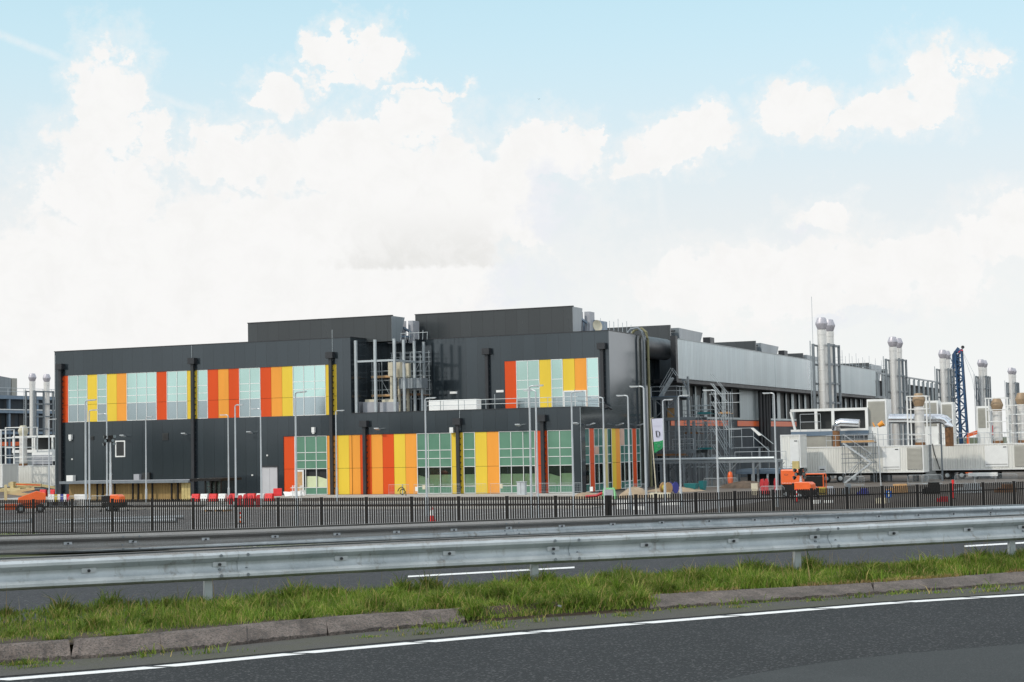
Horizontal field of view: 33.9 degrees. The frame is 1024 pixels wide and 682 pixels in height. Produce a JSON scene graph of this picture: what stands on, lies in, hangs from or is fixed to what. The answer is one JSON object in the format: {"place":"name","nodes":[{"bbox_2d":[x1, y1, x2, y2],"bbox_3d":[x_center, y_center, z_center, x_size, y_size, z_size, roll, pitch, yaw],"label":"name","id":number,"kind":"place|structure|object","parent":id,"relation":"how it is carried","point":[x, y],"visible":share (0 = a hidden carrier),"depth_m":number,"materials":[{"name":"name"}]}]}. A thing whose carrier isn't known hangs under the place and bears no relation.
{"place":"outdoors","nodes":[
{"label":"outdoors","id":0,"kind":"place"},
{"bbox_2d":[0,376,54,463],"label":"data hall","id":1,"kind":"structure","parent":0,"point":[12,408],"depth_m":337.63,"materials":[{"name":"grey metal"}]},
{"bbox_2d":[101,434,128,511],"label":"boom lift","id":2,"kind":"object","parent":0,"point":[110,439],"depth_m":143.14,"materials":[{"name":"orange metal"}]},
{"bbox_2d":[0,493,597,499],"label":"pavement","id":3,"kind":"structure","parent":0,"point":[432,495],"depth_m":167.71,"materials":[{"name":"concrete"}]},
{"bbox_2d":[1,499,775,546],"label":"car park","id":4,"kind":"structure","parent":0,"point":[326,516],"depth_m":123.89,"materials":[{"name":"asphalt"}]},
{"bbox_2d":[4,485,45,512],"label":"boom lift","id":5,"kind":"object","parent":4,"relation":"on","point":[36,495],"visible":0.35,"depth_m":142.98,"materials":[{"name":"metal"}]},
{"bbox_2d":[85,399,96,529],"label":"lamp post","id":6,"kind":"object","parent":4,"relation":"on","point":[86,467],"visible":0.86,"depth_m":109.54,"materials":[{"name":"grey metal"}]},
{"bbox_2d":[294,391,306,525],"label":"lamp post","id":7,"kind":"object","parent":4,"relation":"on","point":[296,491],"visible":0.78,"depth_m":101.88,"materials":[{"name":"grey metal"}]},
{"bbox_2d":[1,500,653,509],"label":"yard kerb","id":8,"kind":"structure","parent":4,"relation":"on","point":[364,507],"depth_m":143.94,"materials":[{"name":"concrete"}]},
{"bbox_2d":[424,397,435,515],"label":"lamp post","id":9,"kind":"object","parent":4,"relation":"on","point":[426,452],"visible":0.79,"depth_m":120.08,"materials":[{"name":"grey metal"}]},
{"bbox_2d":[523,390,538,517],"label":"lamp post","id":10,"kind":"object","parent":4,"relation":"on","point":[537,484],"visible":0.73,"depth_m":106.79,"materials":[{"name":"grey metal"}]},
{"bbox_2d":[528,385,543,517],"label":"lamp post","id":11,"kind":"object","parent":4,"relation":"on","point":[530,458],"visible":0.81,"depth_m":99.07,"materials":[{"name":"grey metal"}]},
{"bbox_2d":[571,391,582,516],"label":"lamp post","id":12,"kind":"object","parent":4,"relation":"on","point":[573,492],"visible":0.76,"depth_m":112.26,"materials":[{"name":"grey metal"}]},
{"bbox_2d":[0,572,1002,644],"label":"median strip","id":13,"kind":"object","parent":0,"point":[35,639],"visible":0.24,"depth_m":16.03,"materials":[{"name":"soil"}]},
{"bbox_2d":[0,514,1023,599],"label":"guard rail","id":14,"kind":"object","parent":13,"relation":"on","point":[206,566],"visible":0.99,"depth_m":19.60,"materials":[{"name":"metal"}]},
{"bbox_2d":[0,543,1023,642],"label":"grass","id":15,"kind":"structure","parent":13,"relation":"on","point":[793,576],"depth_m":18.06,"materials":[{"name":"plant"}]},
{"bbox_2d":[6,538,1023,631],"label":"dry stalk","id":16,"kind":"object","parent":13,"relation":"on","point":[521,582],"visible":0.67,"depth_m":18.92,"materials":[{"name":"beige plant"}]},
{"bbox_2d":[70,568,1023,647],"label":"dry grass","id":17,"kind":"structure","parent":13,"relation":"on","point":[879,580],"depth_m":20.00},
{"bbox_2d":[465,598,649,622],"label":"median soil","id":18,"kind":"structure","parent":13,"relation":"on","point":[517,617],"depth_m":17.56,"materials":[{"name":"soil"}]},
{"bbox_2d":[0,437,1006,654],"bbox_3d":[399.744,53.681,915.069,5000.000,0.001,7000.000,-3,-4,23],"label":"ground","id":19,"kind":"structure","parent":0,"point":[973,440],"depth_m":90.08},
{"bbox_2d":[0,593,1023,681],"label":"road","id":20,"kind":"structure","parent":0,"point":[711,650],"depth_m":14.56,"materials":[{"name":"asphalt"}]},
{"bbox_2d":[0,639,70,663],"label":"kerb stone","id":21,"kind":"object","parent":20,"relation":"on","point":[52,650],"visible":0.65,"depth_m":14.66,"materials":[{"name":"concrete"}]},
{"bbox_2d":[71,632,161,658],"bbox_3d":[-3.535,2.771,15.036,0.910,0.255,0.432,1,-4,-33],"label":"kerb stone","id":22,"kind":"object","parent":20,"relation":"on","point":[112,646],"visible":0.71,"depth_m":14.96,"materials":[{"name":"concrete"}]},
{"bbox_2d":[156,625,246,651],"bbox_3d":[-2.849,2.789,15.524,1.050,0.252,0.448,2,-5,-40],"label":"kerb stone","id":23,"kind":"object","parent":20,"relation":"on","point":[202,638],"visible":0.53,"depth_m":15.45,"materials":[{"name":"concrete"}]},
{"bbox_2d":[241,617,326,643],"bbox_3d":[-2.176,2.811,16.087,1.105,0.249,0.455,2,-5,-39],"label":"kerb stone","id":24,"kind":"object","parent":20,"relation":"on","point":[283,630],"visible":0.69,"depth_m":16.02,"materials":[{"name":"concrete"}]},
{"bbox_2d":[324,608,464,635],"bbox_3d":[-1.176,2.837,16.799,1.719,0.247,0.462,1,-4,-34],"label":"kerb stone","id":25,"kind":"object","parent":20,"relation":"on","point":[348,624],"visible":0.62,"depth_m":16.67,"materials":[{"name":"concrete"}]},
{"bbox_2d":[0,585,1023,675],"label":"road gutter","id":26,"kind":"object","parent":20,"relation":"on","point":[262,647],"visible":0.95,"depth_m":16.30,"materials":[{"name":"concrete"}]},
{"bbox_2d":[0,579,1022,669],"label":"weed","id":27,"kind":"object","parent":26,"relation":"on","point":[29,661],"visible":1,"depth_m":16.77,"materials":[{"name":"green plant"}]},
{"bbox_2d":[0,594,1023,679],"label":"road edge line","id":28,"kind":"object","parent":20,"relation":"on","point":[284,654],"visible":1,"depth_m":15.61,"materials":[{"name":"paint"}]},
{"bbox_2d":[650,590,739,610],"bbox_3d":[1.973,2.911,18.669,1.637,0.203,0.842,1,-4,-30],"label":"kerb stone","id":29,"kind":"object","parent":20,"relation":"on","point":[697,598],"visible":0.58,"depth_m":18.56,"materials":[{"name":"concrete"}]},
{"bbox_2d":[735,583,873,603],"bbox_3d":[3.346,2.925,19.259,2.159,0.193,0.772,0,-4,-23],"label":"kerb stone","id":30,"kind":"object","parent":20,"relation":"on","point":[796,593],"visible":0.65,"depth_m":19.14,"materials":[{"name":"concrete"}]},
{"bbox_2d":[716,644,1023,681],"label":"road lane","id":31,"kind":"structure","parent":20,"relation":"attached to","point":[1003,663],"depth_m":13.02,"materials":[{"name":"asphalt"}]},
{"bbox_2d":[868,574,990,593],"bbox_3d":[5.031,2.940,20.028,2.323,0.190,0.756,1,-4,-28],"label":"kerb stone","id":32,"kind":"object","parent":20,"relation":"on","point":[965,581],"visible":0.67,"depth_m":19.89,"materials":[{"name":"concrete"}]},
{"bbox_2d":[990,571,1023,585],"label":"kerb stone","id":33,"kind":"object","parent":20,"relation":"on","point":[1006,578],"visible":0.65,"depth_m":20.39,"materials":[{"name":"concrete"}]},
{"bbox_2d":[0,540,1023,620],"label":"road","id":34,"kind":"structure","parent":0,"point":[349,580],"depth_m":27.75,"materials":[{"name":"asphalt"}]},
{"bbox_2d":[0,504,1023,554],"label":"guard rail","id":35,"kind":"object","parent":34,"relation":"on","point":[13,544],"visible":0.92,"depth_m":34.33,"materials":[{"name":"metal"}]},
{"bbox_2d":[408,542,1023,576],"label":"lane marking","id":36,"kind":"object","parent":34,"relation":"on","point":[574,567],"visible":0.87,"depth_m":28.51,"materials":[{"name":"paint"}]},
{"bbox_2d":[0,472,1023,549],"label":"yard","id":37,"kind":"structure","parent":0,"point":[897,479],"depth_m":165.98,"materials":[{"name":"concrete"}]},
{"bbox_2d":[0,429,17,487],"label":"generator container","id":38,"kind":"object","parent":37,"relation":"on","point":[8,473],"visible":0.84,"depth_m":226.18,"materials":[{"name":"white metal"}]},
{"bbox_2d":[0,482,54,491],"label":"boom lift","id":39,"kind":"object","parent":37,"relation":"on","point":[12,485],"visible":0.73,"depth_m":211.80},
{"bbox_2d":[5,425,54,487],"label":"generator container","id":40,"kind":"object","parent":37,"relation":"on","point":[27,473],"visible":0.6,"depth_m":231.82,"materials":[{"name":"white metal"}]},
{"bbox_2d":[32,452,54,465],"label":"roof unit","id":41,"kind":"structure","parent":40,"relation":"on","point":[35,456],"depth_m":231.33,"materials":[{"name":"metal"}]},
{"bbox_2d":[12,435,54,488],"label":"radiator enclosure","id":42,"kind":"object","parent":37,"relation":"on","point":[42,443],"visible":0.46,"depth_m":238.18,"materials":[{"name":"metal"}]},
{"bbox_2d":[24,373,53,435],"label":"flue stack","id":43,"kind":"object","parent":37,"relation":"on","point":[33,404],"visible":0.53,"depth_m":322.92,"materials":[{"name":"silver metal"}]},
{"bbox_2d":[59,479,194,500],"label":"bicycle shelter","id":44,"kind":"object","parent":37,"relation":"on","point":[174,489],"visible":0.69,"depth_m":170.16,"materials":[{"name":"beige metal"}]},
{"bbox_2d":[190,477,241,494],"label":"glass shelter","id":45,"kind":"object","parent":37,"relation":"on","point":[218,485],"visible":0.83,"depth_m":168.32,"materials":[{"name":"black metal"}]},
{"bbox_2d":[0,495,608,534],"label":"fence","id":46,"kind":"object","parent":37,"relation":"on","point":[139,510],"visible":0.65,"depth_m":94.84,"materials":[{"name":"black metal"}]},
{"bbox_2d":[54,306,960,495],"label":"industrial building","id":47,"kind":"structure","parent":37,"relation":"on","point":[496,362],"depth_m":181.03,"materials":[{"name":"metal"}]},
{"bbox_2d":[68,375,87,421],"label":"window","id":48,"kind":"structure","parent":47,"relation":"in","point":[77,384],"depth_m":190.79,"materials":[{"name":"teal glass"}]},
{"bbox_2d":[97,374,106,421],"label":"window","id":49,"kind":"structure","parent":47,"relation":"in","point":[101,378],"depth_m":189.45,"materials":[{"name":"teal glass"}]},
{"bbox_2d":[126,372,156,420],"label":"window","id":50,"kind":"structure","parent":47,"relation":"in","point":[141,387],"depth_m":187.28,"materials":[{"name":"teal glass"}]},
{"bbox_2d":[167,371,187,419],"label":"window","id":51,"kind":"structure","parent":47,"relation":"in","point":[176,380],"depth_m":185.42,"materials":[{"name":"teal glass"}]},
{"bbox_2d":[197,370,207,418],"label":"window","id":52,"kind":"structure","parent":47,"relation":"in","point":[202,375],"depth_m":184.11,"materials":[{"name":"teal glass"}]},
{"bbox_2d":[239,367,260,416],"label":"window","id":53,"kind":"structure","parent":47,"relation":"in","point":[249,378],"depth_m":181.70,"materials":[{"name":"teal glass"}]},
{"bbox_2d":[262,466,277,492],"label":"door","id":54,"kind":"structure","parent":47,"relation":"in","point":[269,474],"depth_m":180.20,"materials":[{"name":"metal"}]},
{"bbox_2d":[293,365,325,415],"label":"window","id":55,"kind":"structure","parent":47,"relation":"in","point":[311,379],"depth_m":178.71,"materials":[{"name":"teal glass"}]},
{"bbox_2d":[294,436,328,494],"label":"window","id":56,"kind":"structure","parent":47,"relation":"in","point":[311,450],"depth_m":178.18,"materials":[{"name":"green glass"}]},
{"bbox_2d":[390,350,430,410],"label":"scaffold","id":57,"kind":"object","parent":47,"relation":"on","point":[419,371],"visible":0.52,"depth_m":180.88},
{"bbox_2d":[399,378,427,410],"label":"duct box","id":58,"kind":"object","parent":47,"relation":"on","point":[417,383],"visible":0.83,"depth_m":178.06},
{"bbox_2d":[417,433,451,493],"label":"window","id":59,"kind":"structure","parent":47,"relation":"in","point":[439,445],"depth_m":172.45,"materials":[{"name":"green glass"}]},
{"bbox_2d":[429,399,480,410],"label":"wrapped duct","id":60,"kind":"object","parent":47,"relation":"on","point":[456,405],"visible":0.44,"depth_m":174.16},
{"bbox_2d":[463,432,476,493],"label":"window","id":61,"kind":"structure","parent":47,"relation":"in","point":[470,466],"depth_m":170.94,"materials":[{"name":"green glass"}]},
{"bbox_2d":[499,431,535,492],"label":"window","id":62,"kind":"structure","parent":47,"relation":"in","point":[514,461],"depth_m":168.87,"materials":[{"name":"green glass"}]},
{"bbox_2d":[516,360,539,407],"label":"window","id":63,"kind":"structure","parent":47,"relation":"in","point":[527,371],"depth_m":177.88,"materials":[{"name":"teal glass"}]},
{"bbox_2d":[551,359,563,406],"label":"window","id":64,"kind":"structure","parent":47,"relation":"in","point":[556,364],"depth_m":176.50,"materials":[{"name":"teal glass"}]},
{"bbox_2d":[547,430,571,492],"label":"window","id":65,"kind":"structure","parent":47,"relation":"in","point":[559,445],"depth_m":166.98,"materials":[{"name":"green glass"}]},
{"bbox_2d":[563,390,586,406],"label":"terrace door","id":66,"kind":"structure","parent":47,"relation":"in","point":[565,393],"depth_m":175.51,"materials":[{"name":"grey glass"}]},
{"bbox_2d":[585,428,590,491],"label":"window","id":67,"kind":"structure","parent":47,"relation":"in","point":[587,438],"depth_m":167.59,"materials":[{"name":"teal glass"}]},
{"bbox_2d":[586,357,598,406],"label":"window","id":68,"kind":"structure","parent":47,"relation":"in","point":[591,363],"depth_m":174.91,"materials":[{"name":"teal glass"}]},
{"bbox_2d":[593,428,603,490],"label":"window","id":69,"kind":"structure","parent":47,"relation":"in","point":[598,432],"depth_m":170.44,"materials":[{"name":"teal glass"}]},
{"bbox_2d":[607,428,612,489],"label":"window","id":70,"kind":"structure","parent":47,"relation":"in","point":[609,447],"depth_m":173.29,"materials":[{"name":"teal glass"}]},
{"bbox_2d":[620,428,633,488],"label":"window","id":71,"kind":"structure","parent":47,"relation":"in","point":[624,465],"depth_m":177.97,"materials":[{"name":"teal glass"}]},
{"bbox_2d":[634,428,640,486],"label":"window","id":72,"kind":"structure","parent":47,"relation":"in","point":[638,450],"depth_m":181.61,"materials":[{"name":"teal glass"}]},
{"bbox_2d":[629,386,646,513],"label":"lamp post","id":73,"kind":"object","parent":37,"relation":"on","point":[645,464],"visible":0.74,"depth_m":103.57,"materials":[{"name":"grey metal"}]},
{"bbox_2d":[650,418,662,492],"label":"flag","id":74,"kind":"object","parent":37,"relation":"on","point":[657,427],"visible":0.94,"depth_m":151.98,"materials":[{"name":"fabric"}]},
{"bbox_2d":[656,431,688,486],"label":"scaffold","id":75,"kind":"object","parent":37,"relation":"on","point":[675,446],"visible":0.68,"depth_m":186.91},
{"bbox_2d":[683,396,709,482],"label":"scaffold","id":76,"kind":"object","parent":37,"relation":"on","point":[694,414],"visible":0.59,"depth_m":194.22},
{"bbox_2d":[697,393,717,479],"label":"stair scaffold","id":77,"kind":"object","parent":37,"relation":"on","point":[703,413],"visible":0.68,"depth_m":189.95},
{"bbox_2d":[703,390,719,512],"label":"lamp post","id":78,"kind":"object","parent":37,"relation":"on","point":[716,443],"visible":0.75,"depth_m":114.41,"materials":[{"name":"grey metal"}]},
{"bbox_2d":[718,400,734,483],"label":"scaffold","id":79,"kind":"object","parent":37,"relation":"on","point":[723,431],"visible":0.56,"depth_m":191.43,"materials":[{"name":"silver metal"}]},
{"bbox_2d":[716,481,772,488],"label":"soil heap","id":80,"kind":"object","parent":37,"relation":"on","point":[741,484],"visible":0.77,"depth_m":174.41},
{"bbox_2d":[762,392,777,502],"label":"lamp post","id":81,"kind":"object","parent":37,"relation":"on","point":[775,446],"visible":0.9,"depth_m":124.39,"materials":[{"name":"grey metal"}]},
{"bbox_2d":[781,469,803,496],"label":"generator","id":82,"kind":"object","parent":37,"relation":"on","point":[787,480],"visible":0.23,"depth_m":142.19,"materials":[{"name":"orange metal"}]},
{"bbox_2d":[780,434,806,468],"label":"switch container","id":83,"kind":"object","parent":37,"relation":"on","point":[793,447],"visible":0.56,"depth_m":186.02,"materials":[{"name":"metal"}]},
{"bbox_2d":[790,439,798,465],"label":"door","id":84,"kind":"structure","parent":83,"relation":"in","point":[794,443],"depth_m":185.65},
{"bbox_2d":[804,473,826,489],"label":"machine frame","id":85,"kind":"object","parent":37,"relation":"on","point":[819,481],"visible":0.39,"depth_m":146.63,"materials":[{"name":"orange metal"}]},
{"bbox_2d":[608,481,1023,515],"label":"fence","id":86,"kind":"object","parent":37,"relation":"on","point":[900,492],"visible":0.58,"depth_m":92.39,"materials":[{"name":"black metal"}]},
{"bbox_2d":[809,297,842,478],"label":"flue stack","id":87,"kind":"object","parent":37,"relation":"on","point":[826,364],"visible":0.63,"depth_m":209.20,"materials":[{"name":"silver metal"}]},
{"bbox_2d":[790,407,868,480],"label":"radiator enclosure","id":88,"kind":"object","parent":37,"relation":"on","point":[814,426],"visible":0.73,"depth_m":194.92,"materials":[{"name":"white metal"}]},
{"bbox_2d":[840,431,876,482],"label":"stair scaffold","id":89,"kind":"object","parent":37,"relation":"on","point":[844,442],"visible":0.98,"depth_m":186.16,"materials":[{"name":"silver metal"}]},
{"bbox_2d":[805,393,931,482],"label":"generator container","id":90,"kind":"object","parent":37,"relation":"on","point":[911,459],"visible":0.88,"depth_m":186.98,"materials":[{"name":"metal"}]},
{"bbox_2d":[832,418,859,446],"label":"exhaust duct","id":91,"kind":"object","parent":90,"relation":"attached to","point":[844,422],"visible":0.9,"depth_m":191.93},
{"bbox_2d":[882,448,899,469],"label":"door","id":92,"kind":"structure","parent":90,"relation":"in","point":[890,456],"depth_m":186.33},
{"bbox_2d":[867,399,892,480],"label":"air intake","id":93,"kind":"object","parent":37,"relation":"on","point":[879,410],"visible":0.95,"depth_m":192.64,"materials":[{"name":"metal"}]},
{"bbox_2d":[883,337,909,444],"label":"flue stack","id":94,"kind":"object","parent":37,"relation":"on","point":[896,376],"visible":0.66,"depth_m":251.34,"materials":[{"name":"silver metal"}]},
{"bbox_2d":[888,414,953,480],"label":"exhaust duct","id":95,"kind":"object","parent":37,"relation":"on","point":[944,420],"visible":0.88,"depth_m":188.15,"materials":[{"name":"metal"}]},
{"bbox_2d":[923,400,941,478],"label":"air intake","id":96,"kind":"object","parent":37,"relation":"on","point":[935,406],"visible":0.4,"depth_m":195.53,"materials":[{"name":"metal"}]},
{"bbox_2d":[934,350,956,438],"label":"flue stack","id":97,"kind":"object","parent":37,"relation":"on","point":[946,392],"visible":0.47,"depth_m":292.86,"materials":[{"name":"silver metal"}]},
{"bbox_2d":[941,402,956,478],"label":"air intake","id":98,"kind":"object","parent":37,"relation":"on","point":[948,409],"visible":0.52,"depth_m":194.98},
{"bbox_2d":[950,346,980,443],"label":"crane","id":99,"kind":"object","parent":37,"relation":"on","point":[956,362],"visible":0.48,"depth_m":330.42,"materials":[{"name":"blue metal"}]},
{"bbox_2d":[931,393,1023,478],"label":"generator container","id":100,"kind":"object","parent":37,"relation":"on","point":[998,456],"visible":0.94,"depth_m":192.01,"materials":[{"name":"metal"}]},
{"bbox_2d":[984,445,1007,466],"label":"door","id":101,"kind":"structure","parent":100,"relation":"in","point":[995,456],"depth_m":190.98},
{"bbox_2d":[974,359,992,443],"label":"flue stack","id":102,"kind":"object","parent":37,"relation":"on","point":[983,382],"visible":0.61,"depth_m":335.23,"materials":[{"name":"silver metal"}]},
{"bbox_2d":[976,406,992,477],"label":"air intake","id":103,"kind":"object","parent":37,"relation":"on","point":[981,422],"visible":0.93,"depth_m":197.19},
{"bbox_2d":[1004,367,1019,442],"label":"flue stack","id":104,"kind":"object","parent":37,"relation":"on","point":[1012,387],"visible":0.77,"depth_m":377.74,"materials":[{"name":"silver metal"}]},
{"bbox_2d":[0,0,1023,436],"label":"sky","id":105,"kind":"structure","parent":0,"point":[173,172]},
{"bbox_2d":[651,368,708,485],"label":"access tower","id":106,"kind":"structure","parent":0,"point":[671,414],"depth_m":188.40,"materials":[{"name":"grey metal"}]},
{"bbox_2d":[652,456,784,486],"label":"pipe bridge","id":107,"kind":"structure","parent":0,"point":[730,460],"depth_m":182.34,"materials":[{"name":"metal"}]},
{"bbox_2d":[709,375,739,483],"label":"stair tower","id":108,"kind":"structure","parent":0,"point":[723,421],"depth_m":189.07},
{"bbox_2d":[728,428,772,480],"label":"stair platform","id":109,"kind":"structure","parent":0,"point":[759,448],"depth_m":186.18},
{"bbox_2d":[736,451,791,484],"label":"steel deck","id":110,"kind":"structure","parent":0,"point":[766,473],"depth_m":182.81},
{"bbox_2d":[792,468,815,499],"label":"light tower","id":111,"kind":"structure","parent":0,"point":[800,485],"depth_m":139.39,"materials":[{"name":"orange metal"}]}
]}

